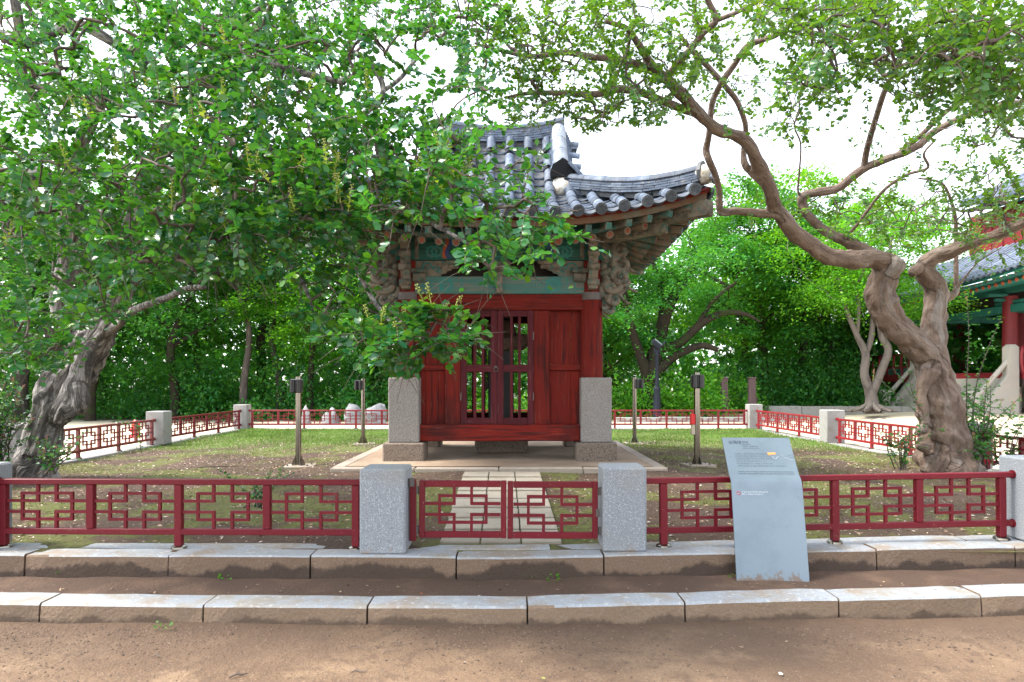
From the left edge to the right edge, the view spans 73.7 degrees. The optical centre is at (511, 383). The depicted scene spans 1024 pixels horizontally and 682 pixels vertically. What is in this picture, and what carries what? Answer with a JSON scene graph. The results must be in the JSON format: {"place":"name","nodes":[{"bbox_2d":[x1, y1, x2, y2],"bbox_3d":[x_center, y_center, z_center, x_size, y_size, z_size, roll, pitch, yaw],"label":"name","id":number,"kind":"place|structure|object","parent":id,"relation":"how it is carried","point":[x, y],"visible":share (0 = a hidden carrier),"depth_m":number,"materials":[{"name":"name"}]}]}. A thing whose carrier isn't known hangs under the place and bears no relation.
{"place":"outdoors","nodes":[
{"label":"outdoors","id":0,"kind":"place"},
{"bbox_2d":[130,419,141,437],"bbox_3d":[-9.378,1.125,16.992,0.273,0.470,0.297,0,0,0],"label":"red standpipe","id":1,"kind":"object","parent":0,"point":[133,429],"visible":0.22,"depth_m":16.91,"materials":[{"name":"red metal"}]},
{"bbox_2d":[0,604,1023,681],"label":"path","id":2,"kind":"structure","parent":0,"point":[287,656],"depth_m":4.06,"materials":[{"name":"brown soil"}]},
{"bbox_2d":[152,620,172,628],"bbox_3d":[-2.250,1.559,4.420,0.129,0.047,0.099,0,0,21],"label":"clover tuft","id":3,"kind":"object","parent":2,"relation":"on","point":[157,621],"visible":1,"depth_m":4.41,"materials":[{"name":"green plant"}]},
{"bbox_2d":[228,671,247,677],"bbox_3d":[-1.497,1.588,3.733,0.101,0.019,0.035,0,0,-27],"label":"fallen twig","id":4,"kind":"object","parent":2,"relation":"on","point":[238,673],"visible":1,"depth_m":3.72,"materials":[{"name":"brown wood"}]},
{"bbox_2d":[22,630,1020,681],"bbox_3d":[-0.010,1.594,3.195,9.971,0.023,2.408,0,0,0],"label":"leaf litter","id":5,"kind":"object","parent":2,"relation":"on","point":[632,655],"visible":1,"depth_m":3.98,"materials":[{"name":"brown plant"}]},
{"bbox_2d":[0,388,1023,469],"bbox_3d":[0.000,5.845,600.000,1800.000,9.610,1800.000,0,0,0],"label":"terrain","id":6,"kind":"structure","parent":0,"point":[905,418],"depth_m":20.87,"materials":[{"name":"beige soil"}]},
{"bbox_2d":[0,160,92,418],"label":"forest tree","id":7,"kind":"object","parent":6,"relation":"on","point":[24,391],"visible":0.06,"depth_m":25.78,"materials":[{"name":"green plant"}]},
{"bbox_2d":[0,195,184,420],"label":"forest tree","id":8,"kind":"object","parent":6,"relation":"on","point":[90,414],"visible":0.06,"depth_m":24.51,"materials":[{"name":"green plant"}]},
{"bbox_2d":[0,163,203,408],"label":"forest tree","id":9,"kind":"object","parent":6,"relation":"on","point":[96,191],"visible":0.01,"depth_m":30.40,"materials":[{"name":"green plant"}]},
{"bbox_2d":[88,183,266,403],"bbox_3d":[-15.400,-3.541,30.835,10.393,11.387,9.553,0,0,-11],"label":"forest tree","id":10,"kind":"object","parent":6,"relation":"on","point":[222,342],"visible":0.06,"depth_m":30.10,"materials":[{"name":"green plant"}]},
{"bbox_2d":[107,185,278,419],"bbox_3d":[-12.799,-2.589,25.907,7.855,9.437,7.782,0,0,-17],"label":"forest tree","id":11,"kind":"object","parent":6,"relation":"on","point":[171,309],"visible":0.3,"depth_m":25.04,"materials":[{"name":"green plant"}]},
{"bbox_2d":[0,333,476,421],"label":"undergrowth","id":12,"kind":"object","parent":6,"relation":"on","point":[201,404],"visible":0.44,"depth_m":25.77,"materials":[{"name":"green plant"}]},
{"bbox_2d":[152,155,336,412],"bbox_3d":[-11.344,-3.571,30.449,9.818,11.797,9.727,0,0,-29],"label":"forest tree","id":13,"kind":"object","parent":6,"relation":"on","point":[261,353],"visible":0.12,"depth_m":29.41,"materials":[{"name":"green plant"}]},
{"bbox_2d":[187,150,319,403],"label":"forest tree","id":14,"kind":"object","parent":6,"relation":"on","point":[245,371],"visible":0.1,"depth_m":24.86,"materials":[{"name":"green plant"}]},
{"bbox_2d":[223,170,339,416],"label":"forest tree","id":15,"kind":"object","parent":6,"relation":"on","point":[274,345],"visible":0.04,"depth_m":27.37,"materials":[{"name":"green plant"}]},
{"bbox_2d":[207,229,393,419],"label":"forest tree","id":16,"kind":"object","parent":6,"relation":"on","point":[289,329],"visible":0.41,"depth_m":24.81,"materials":[{"name":"green plant"}]},
{"bbox_2d":[301,405,310,422],"bbox_3d":[-6.833,1.054,22.604,0.375,0.731,0.269,0,0,21],"label":"rock","id":17,"kind":"object","parent":6,"relation":"on","point":[306,413],"visible":0.33,"depth_m":22.51,"materials":[{"name":"grey stone"}]},
{"bbox_2d":[255,236,387,402],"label":"forest tree","id":18,"kind":"object","parent":6,"relation":"on","point":[331,303],"visible":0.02,"depth_m":30.26,"materials":[{"name":"green plant"}]},
{"bbox_2d":[322,407,339,422],"bbox_3d":[-6.004,1.097,22.596,0.584,0.646,0.440,0,0,0],"label":"rock","id":19,"kind":"object","parent":6,"relation":"on","point":[332,420],"visible":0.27,"depth_m":22.49,"materials":[{"name":"grey stone"}]},
{"bbox_2d":[344,403,360,422],"bbox_3d":[-5.238,1.036,22.603,0.633,0.767,0.567,0,0,0],"label":"rock","id":20,"kind":"object","parent":6,"relation":"on","point":[352,407],"visible":0.4,"depth_m":22.45,"materials":[{"name":"grey stone"}]},
{"bbox_2d":[365,403,386,422],"bbox_3d":[-4.521,1.032,22.587,0.830,0.776,0.630,0,0,0],"label":"rock","id":21,"kind":"object","parent":6,"relation":"on","point":[379,406],"visible":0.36,"depth_m":22.40,"materials":[{"name":"grey stone"}]},
{"bbox_2d":[293,237,470,403],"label":"forest tree","id":22,"kind":"object","parent":6,"relation":"on","point":[360,375],"visible":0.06,"depth_m":26.43,"materials":[{"name":"green plant"}]},
{"bbox_2d":[337,275,480,369],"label":"forest tree","id":23,"kind":"object","parent":6,"relation":"on","point":[369,307],"visible":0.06,"depth_m":24.64,"materials":[{"name":"green plant"}]},
{"bbox_2d":[467,324,526,405],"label":"forest tree","id":24,"kind":"object","parent":6,"relation":"on","point":[479,354],"visible":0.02,"depth_m":28.91,"materials":[{"name":"green plant"}]},
{"bbox_2d":[330,441,667,473],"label":"platform","id":25,"kind":"structure","parent":6,"relation":"on","point":[538,453],"depth_m":10.02,"materials":[{"name":"beige stone"}]},
{"bbox_2d":[279,117,714,460],"bbox_3d":[-0.185,-1.619,11.300,5.753,5.598,5.032,0,0,0],"label":"shrine","id":26,"kind":"object","parent":25,"relation":"on","point":[636,225],"visible":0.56,"depth_m":10.09,"materials":[{"name":"wood"}]},
{"bbox_2d":[460,311,496,423],"bbox_3d":[-0.494,-0.242,10.141,0.543,1.685,0.059,0,0,0],"label":"door","id":27,"kind":"structure","parent":26,"relation":"in","point":[465,368],"depth_m":10.12,"materials":[{"name":"red wood"}]},
{"bbox_2d":[493,311,533,423],"bbox_3d":[0.024,-0.242,10.135,0.603,1.685,0.070,0,0,0],"label":"door","id":28,"kind":"structure","parent":26,"relation":"in","point":[529,368],"depth_m":10.12,"materials":[{"name":"red wood"}]},
{"bbox_2d":[475,312,527,451],"bbox_3d":[-0.185,-0.020,11.525,0.922,2.360,0.650,0,0,0],"label":"stele","id":29,"kind":"object","parent":25,"relation":"on","point":[501,446],"visible":0.43,"depth_m":11.31,"materials":[{"name":"stone"}]},
{"bbox_2d":[0,149,1021,413],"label":"woods","id":30,"kind":"object","parent":6,"relation":"on","point":[980,339],"visible":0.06,"depth_m":35.17,"materials":[{"name":"green plant"}]},
{"bbox_2d":[0,584,1023,624],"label":"kerb","id":31,"kind":"structure","parent":6,"relation":"on","point":[990,600],"depth_m":4.57,"materials":[{"name":"stone"}]},
{"bbox_2d":[0,540,1023,579],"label":"kerb","id":32,"kind":"structure","parent":6,"relation":"on","point":[414,563],"depth_m":5.18,"materials":[{"name":"stone"}]},
{"bbox_2d":[0,462,11,541],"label":"stone post","id":33,"kind":"object","parent":32,"relation":"on","point":[5,469],"visible":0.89,"depth_m":5.56,"materials":[{"name":"stone"}]},
{"bbox_2d":[360,464,411,553],"bbox_3d":[-0.985,0.975,5.360,0.350,0.650,0.350,0,0,0],"label":"stone post","id":34,"kind":"object","parent":32,"relation":"on","point":[384,508],"visible":0.98,"depth_m":5.18,"materials":[{"name":"stone"}]},
{"bbox_2d":[408,478,416,540],"bbox_3d":[-0.785,0.985,5.343,0.066,0.490,0.085,0,0,0],"label":"hinge post","id":35,"kind":"object","parent":34,"relation":"attached to","point":[412,483],"visible":0.98,"depth_m":5.33,"materials":[{"name":"red metal"}]},
{"bbox_2d":[416,480,506,537],"bbox_3d":[-0.403,0.984,5.360,0.720,0.452,0.042,0,0,0],"label":"gate leaf","id":36,"kind":"object","parent":35,"relation":"attached to","point":[420,527],"visible":1,"depth_m":5.34,"materials":[{"name":"red metal"}]},
{"bbox_2d":[598,463,645,551],"bbox_3d":[0.868,0.970,5.410,0.335,0.650,0.335,0,0,0],"label":"stone post","id":37,"kind":"object","parent":32,"relation":"on","point":[622,508],"visible":1,"depth_m":5.24,"materials":[{"name":"stone"}]},
{"bbox_2d":[507,481,600,538],"bbox_3d":[0.337,0.991,5.360,0.744,0.451,0.042,0,0,0],"label":"gate leaf","id":38,"kind":"object","parent":37,"relation":"attached to","point":[596,529],"visible":0.96,"depth_m":5.34,"materials":[{"name":"red metal"}]},
{"bbox_2d":[596,509,599,516],"bbox_3d":[0.670,1.010,5.333,0.030,0.060,0.007,0,0,0],"label":"gate latch","id":39,"kind":"object","parent":38,"relation":"attached to","point":[597,512],"visible":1,"depth_m":5.33,"materials":[{"name":"metal"}]},
{"bbox_2d":[0,567,1023,603],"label":"soil strip","id":40,"kind":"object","parent":6,"relation":"on","point":[603,584],"visible":0.61,"depth_m":4.99,"materials":[{"name":"brown soil"}]},
{"bbox_2d":[13,581,1002,593],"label":"leaf litter","id":41,"kind":"object","parent":40,"relation":"on","point":[482,585],"visible":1,"depth_m":4.89,"materials":[{"name":"brown plant"}]},
{"bbox_2d":[60,578,1011,595],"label":"gravel","id":42,"kind":"structure","parent":40,"relation":"on","point":[402,595],"depth_m":4.85,"materials":[{"name":"grey gravel"}]},
{"bbox_2d":[722,438,809,581],"bbox_3d":[1.950,0.989,5.274,0.536,1.108,0.459,0,0,3],"label":"information sign","id":43,"kind":"object","parent":40,"relation":"on","point":[770,542],"visible":1,"depth_m":5.17,"materials":[{"name":"grey metal"}]},
{"bbox_2d":[11,535,1018,552],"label":"kerb","id":44,"kind":"structure","parent":6,"relation":"on","point":[850,540],"depth_m":5.50,"materials":[{"name":"stone"}]},
{"bbox_2d":[0,477,359,549],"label":"red railing","id":45,"kind":"object","parent":44,"relation":"on","point":[178,531],"visible":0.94,"depth_m":5.39,"materials":[{"name":"metal"}]},
{"bbox_2d":[646,470,1015,547],"bbox_3d":[2.582,1.001,5.502,3.099,0.591,0.124,0,0,-3],"label":"red railing","id":46,"kind":"object","parent":44,"relation":"on","point":[835,526],"visible":0.81,"depth_m":5.50,"materials":[{"name":"metal"}]},
{"bbox_2d":[999,455,1023,540],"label":"stone post","id":47,"kind":"object","parent":44,"relation":"on","point":[1015,496],"visible":0.67,"depth_m":5.56,"materials":[{"name":"stone"}]},
{"bbox_2d":[59,428,998,471],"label":"kerb","id":48,"kind":"structure","parent":6,"relation":"on","point":[101,454],"depth_m":14.29,"materials":[{"name":"stone"}]},
{"bbox_2d":[1,423,24,461],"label":"stone post","id":49,"kind":"object","parent":48,"relation":"on","point":[13,442],"visible":0.17,"depth_m":10.01,"materials":[{"name":"stone"}]},
{"bbox_2d":[62,419,155,458],"bbox_3d":[-7.525,1.022,12.450,0.122,0.564,4.082,0,0,-2],"label":"red railing","id":50,"kind":"object","parent":48,"relation":"on","point":[117,445],"visible":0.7,"depth_m":12.79,"materials":[{"name":"brown metal"}]},
{"bbox_2d":[146,411,171,444],"bbox_3d":[-7.600,0.945,14.700,0.390,0.710,0.390,0,0,0],"label":"stone post","id":51,"kind":"object","parent":48,"relation":"on","point":[163,429],"visible":0.94,"depth_m":14.51,"materials":[{"name":"stone"}]},
{"bbox_2d":[172,410,240,437],"bbox_3d":[-7.690,1.022,17.205,0.122,0.564,4.592,0,0,-2],"label":"red railing","id":52,"kind":"object","parent":48,"relation":"on","point":[217,419],"visible":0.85,"depth_m":17.18,"materials":[{"name":"metal"}]},
{"bbox_2d":[233,404,250,428],"bbox_3d":[-7.780,0.950,19.700,0.387,0.700,0.387,0,0,0],"label":"stone post","id":53,"kind":"object","parent":48,"relation":"on","point":[245,417],"visible":0.78,"depth_m":19.51,"materials":[{"name":"stone"}]},
{"bbox_2d":[249,409,747,428],"bbox_3d":[-0.395,1.022,19.700,14.390,0.564,0.124,0,0,0],"label":"red railing","id":54,"kind":"object","parent":48,"relation":"on","point":[666,418],"visible":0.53,"depth_m":19.68,"materials":[{"name":"metal"}]},
{"bbox_2d":[745,404,762,428],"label":"stone post","id":55,"kind":"object","parent":48,"relation":"on","point":[751,417],"visible":0.7,"depth_m":19.51,"materials":[{"name":"stone"}]},
{"bbox_2d":[756,410,818,436],"bbox_3d":[7.045,1.022,17.435,0.122,0.564,4.131,0,0,-1],"label":"red railing","id":56,"kind":"object","parent":48,"relation":"on","point":[767,417],"visible":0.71,"depth_m":17.41,"materials":[{"name":"metal"}]},
{"bbox_2d":[819,409,844,442],"bbox_3d":[7.100,0.940,15.150,0.407,0.720,0.407,0,0,0],"label":"stone post","id":57,"kind":"object","parent":48,"relation":"on","point":[828,427],"visible":0.96,"depth_m":14.95,"materials":[{"name":"stone"}]},
{"bbox_2d":[836,418,917,455],"bbox_3d":[7.145,1.022,12.895,0.121,0.564,4.071,0,0,-1],"label":"red railing","id":58,"kind":"object","parent":48,"relation":"on","point":[841,431],"visible":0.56,"depth_m":13.53,"materials":[{"name":"metal"}]},
{"bbox_2d":[972,422,992,467],"bbox_3d":[7.190,0.950,10.650,0.380,0.700,0.380,0,0,0],"label":"stone post","id":59,"kind":"object","parent":48,"relation":"on","point":[983,441],"visible":0.08,"depth_m":10.46,"materials":[{"name":"stone"}]},
{"bbox_2d":[982,434,1023,469],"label":"red railing","id":60,"kind":"object","parent":48,"relation":"on","point":[1021,448],"visible":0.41,"depth_m":9.92,"materials":[{"name":"metal"}]},
{"bbox_2d":[468,319,621,409],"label":"forest tree","id":61,"kind":"object","parent":6,"relation":"on","point":[604,357],"visible":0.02,"depth_m":27.40,"materials":[{"name":"green plant"}]},
{"bbox_2d":[467,361,770,417],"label":"undergrowth","id":62,"kind":"object","parent":6,"relation":"on","point":[708,401],"visible":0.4,"depth_m":25.54,"materials":[{"name":"green plant"}]},
{"bbox_2d":[602,290,679,383],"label":"forest tree","id":63,"kind":"object","parent":6,"relation":"on","point":[620,358],"visible":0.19,"depth_m":29.65,"materials":[{"name":"green plant"}]},
{"bbox_2d":[603,253,693,412],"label":"forest tree","id":64,"kind":"object","parent":6,"relation":"on","point":[613,370],"visible":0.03,"depth_m":32.84,"materials":[{"name":"green plant"}]},
{"bbox_2d":[651,338,665,416],"bbox_3d":[5.140,-0.122,23.950,0.492,2.945,0.411,0,0,13],"label":"floodlight post","id":65,"kind":"object","parent":6,"relation":"on","point":[656,343],"visible":0.91,"depth_m":23.93,"materials":[{"name":"grey metal"}]},
{"bbox_2d":[616,417,784,422],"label":"kerb","id":66,"kind":"structure","parent":6,"relation":"on","point":[653,419],"depth_m":23.56,"materials":[{"name":"stone"}]},
{"bbox_2d":[602,179,807,414],"bbox_3d":[4.949,-3.353,26.167,12.780,9.112,8.635,0,0,0],"label":"spreading tree","id":67,"kind":"object","parent":6,"relation":"on","point":[683,284],"visible":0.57,"depth_m":26.11,"materials":[{"name":"green plant"}]},
{"bbox_2d":[719,377,729,413],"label":"newel post","id":68,"kind":"object","parent":6,"relation":"on","point":[723,382],"visible":0.62,"depth_m":24.88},
{"bbox_2d":[620,178,864,385],"bbox_3d":[9.775,-3.566,31.669,9.553,11.387,10.393,0,0,-44],"label":"forest tree","id":69,"kind":"object","parent":6,"relation":"on","point":[744,341],"visible":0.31,"depth_m":29.62,"materials":[{"name":"green plant"}]},
{"bbox_2d":[709,414,775,416],"bbox_3d":[8.400,1.210,24.725,2.400,0.220,0.450,0,0,0],"label":"timber edging","id":70,"kind":"object","parent":6,"relation":"on","point":[735,416],"visible":0.16,"depth_m":24.75,"materials":[{"name":"brown wood"}]},
{"bbox_2d":[747,377,757,403],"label":"newel post","id":71,"kind":"object","parent":6,"relation":"on","point":[752,398],"visible":0.74,"depth_m":24.88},
{"bbox_2d":[671,167,904,405],"bbox_3d":[11.167,-3.421,29.083,9.426,11.325,9.338,0,0,-9],"label":"forest tree","id":72,"kind":"object","parent":6,"relation":"on","point":[799,331],"visible":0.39,"depth_m":28.36,"materials":[{"name":"green plant"}]},
{"bbox_2d":[716,336,899,412],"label":"undergrowth","id":73,"kind":"object","parent":6,"relation":"on","point":[811,391],"visible":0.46,"depth_m":28.20,"materials":[{"name":"green plant"}]},
{"bbox_2d":[711,159,934,385],"bbox_3d":[14.399,-4.164,31.039,11.352,12.438,10.435,0,0,-3],"label":"forest tree","id":74,"kind":"object","parent":6,"relation":"on","point":[811,176],"visible":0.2,"depth_m":29.64,"materials":[{"name":"green plant"}]},
{"bbox_2d":[778,194,886,386],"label":"forest tree","id":75,"kind":"object","parent":6,"relation":"on","point":[841,199],"visible":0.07,"depth_m":32.74,"materials":[{"name":"green plant"}]},
{"bbox_2d":[764,406,915,417],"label":"paved ground","id":76,"kind":"structure","parent":6,"relation":"on","point":[809,410],"depth_m":26.05,"materials":[{"name":"stone"}]},
{"bbox_2d":[800,239,910,374],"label":"forest tree","id":77,"kind":"object","parent":6,"relation":"on","point":[854,350],"visible":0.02,"depth_m":34.35,"materials":[{"name":"green plant"}]},
{"bbox_2d":[740,177,1011,413],"bbox_3d":[13.147,-3.087,24.391,7.815,8.317,7.361,0,0,-37],"label":"maple tree","id":78,"kind":"object","parent":6,"relation":"on","point":[872,405],"visible":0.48,"depth_m":24.11,"materials":[{"name":"green plant"}]},
{"bbox_2d":[841,172,1023,414],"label":"pavilion","id":79,"kind":"structure","parent":6,"relation":"on","point":[1003,296],"depth_m":24.90,"materials":[{"name":"red paint"}]},
{"bbox_2d":[0,0,1023,387],"label":"sky","id":80,"kind":"structure","parent":0,"point":[679,146],"materials":[{"name":"white"}]},
{"bbox_2d":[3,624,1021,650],"bbox_3d":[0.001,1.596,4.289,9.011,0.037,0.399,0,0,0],"label":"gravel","id":81,"kind":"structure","parent":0,"point":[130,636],"depth_m":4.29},
{"bbox_2d":[10,429,1023,551],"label":"enclosure ground","id":82,"kind":"structure","parent":0,"point":[72,541],"depth_m":7.88,"materials":[{"name":"green plant"}]},
{"bbox_2d":[0,358,90,474],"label":"suckers","id":83,"kind":"object","parent":82,"relation":"on","point":[48,466],"visible":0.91,"depth_m":8.70,"materials":[{"name":"green plant"}]},
{"bbox_2d":[112,419,143,450],"bbox_3d":[-5.737,0.775,10.199,0.430,0.527,0.120,0,0,-40],"label":"seedling","id":84,"kind":"object","parent":82,"relation":"on","point":[139,426],"visible":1,"depth_m":10.29,"materials":[{"name":"green plant"}]},
{"bbox_2d":[198,466,233,467],"bbox_3d":[-4.337,1.227,10.142,0.600,0.022,0.046,0,0,-14],"label":"fallen twig","id":85,"kind":"object","parent":82,"relation":"on","point":[216,466],"visible":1,"depth_m":10.12,"materials":[{"name":"brown wood"}]},
{"bbox_2d":[215,467,293,508],"bbox_3d":[-2.476,0.991,6.583,0.689,0.382,0.410,0,0,-30],"label":"seedling","id":86,"kind":"object","parent":82,"relation":"on","point":[259,493],"visible":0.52,"depth_m":6.51,"materials":[{"name":"green plant"}]},
{"bbox_2d":[283,376,315,468],"bbox_3d":[-3.139,0.581,10.120,0.440,1.373,0.360,0,0,-9],"label":"sensor pole","id":87,"kind":"object","parent":82,"relation":"on","point":[296,385],"visible":0.94,"depth_m":10.06,"materials":[{"name":"beige metal"}]},
{"bbox_2d":[0,0,615,477],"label":"crape myrtle","id":88,"kind":"object","parent":82,"relation":"on","point":[116,248],"visible":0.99,"depth_m":4.80,"materials":[{"name":"green plant"}]},
{"bbox_2d":[354,378,374,444],"bbox_3d":[-3.034,0.589,14.020,0.440,1.390,0.360,0,0,-9],"label":"sensor pole","id":89,"kind":"object","parent":82,"relation":"on","point":[358,385],"visible":0.9,"depth_m":13.96,"materials":[{"name":"beige metal"}]},
{"bbox_2d":[118,427,861,453],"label":"grass","id":90,"kind":"structure","parent":82,"relation":"on","point":[354,436],"depth_m":16.36,"materials":[{"name":"green plant"}]},
{"bbox_2d":[440,472,561,543],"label":"slab path","id":91,"kind":"structure","parent":82,"relation":"on","point":[462,508],"depth_m":6.75,"materials":[{"name":"stone"}]},
{"bbox_2d":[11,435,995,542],"bbox_3d":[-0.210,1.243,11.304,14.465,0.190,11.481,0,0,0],"label":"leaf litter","id":92,"kind":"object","parent":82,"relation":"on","point":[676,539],"visible":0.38,"depth_m":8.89,"materials":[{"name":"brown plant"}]},
{"bbox_2d":[12,438,995,539],"bbox_3d":[-0.147,1.235,10.853,14.735,0.205,10.330,0,0,0],"label":"moss","id":93,"kind":"object","parent":82,"relation":"on","point":[830,470],"visible":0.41,"depth_m":10.00,"materials":[{"name":"green plant"}]},
{"bbox_2d":[625,377,647,443],"bbox_3d":[2.569,0.576,14.220,0.440,1.425,0.360,0,0,-9],"label":"sensor pole","id":94,"kind":"object","parent":82,"relation":"on","point":[637,383],"visible":0.91,"depth_m":14.16,"materials":[{"name":"beige metal"}]},
{"bbox_2d":[681,372,716,467],"bbox_3d":[2.812,0.551,10.320,0.440,1.444,0.360,0,0,-9],"label":"sensor pole","id":95,"kind":"object","parent":82,"relation":"on","point":[696,381],"visible":0.97,"depth_m":10.26,"materials":[{"name":"beige metal"}]},
{"bbox_2d":[410,0,1023,478],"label":"crape myrtle","id":96,"kind":"object","parent":82,"relation":"on","point":[978,46],"visible":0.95,"depth_m":6.92,"materials":[{"name":"green plant"}]},
{"bbox_2d":[872,354,921,416],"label":"suckers","id":97,"kind":"object","parent":96,"relation":"on","point":[898,395],"visible":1,"depth_m":9.48,"materials":[{"name":"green plant"}]},
{"bbox_2d":[870,413,933,470],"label":"suckers","id":98,"kind":"object","parent":82,"relation":"on","point":[903,462],"visible":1,"depth_m":9.36,"materials":[{"name":"green plant"}]},
{"bbox_2d":[937,296,1023,467],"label":"shrub","id":99,"kind":"object","parent":82,"relation":"on","point":[985,446],"visible":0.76,"depth_m":9.81,"materials":[{"name":"green plant"}]}
]}

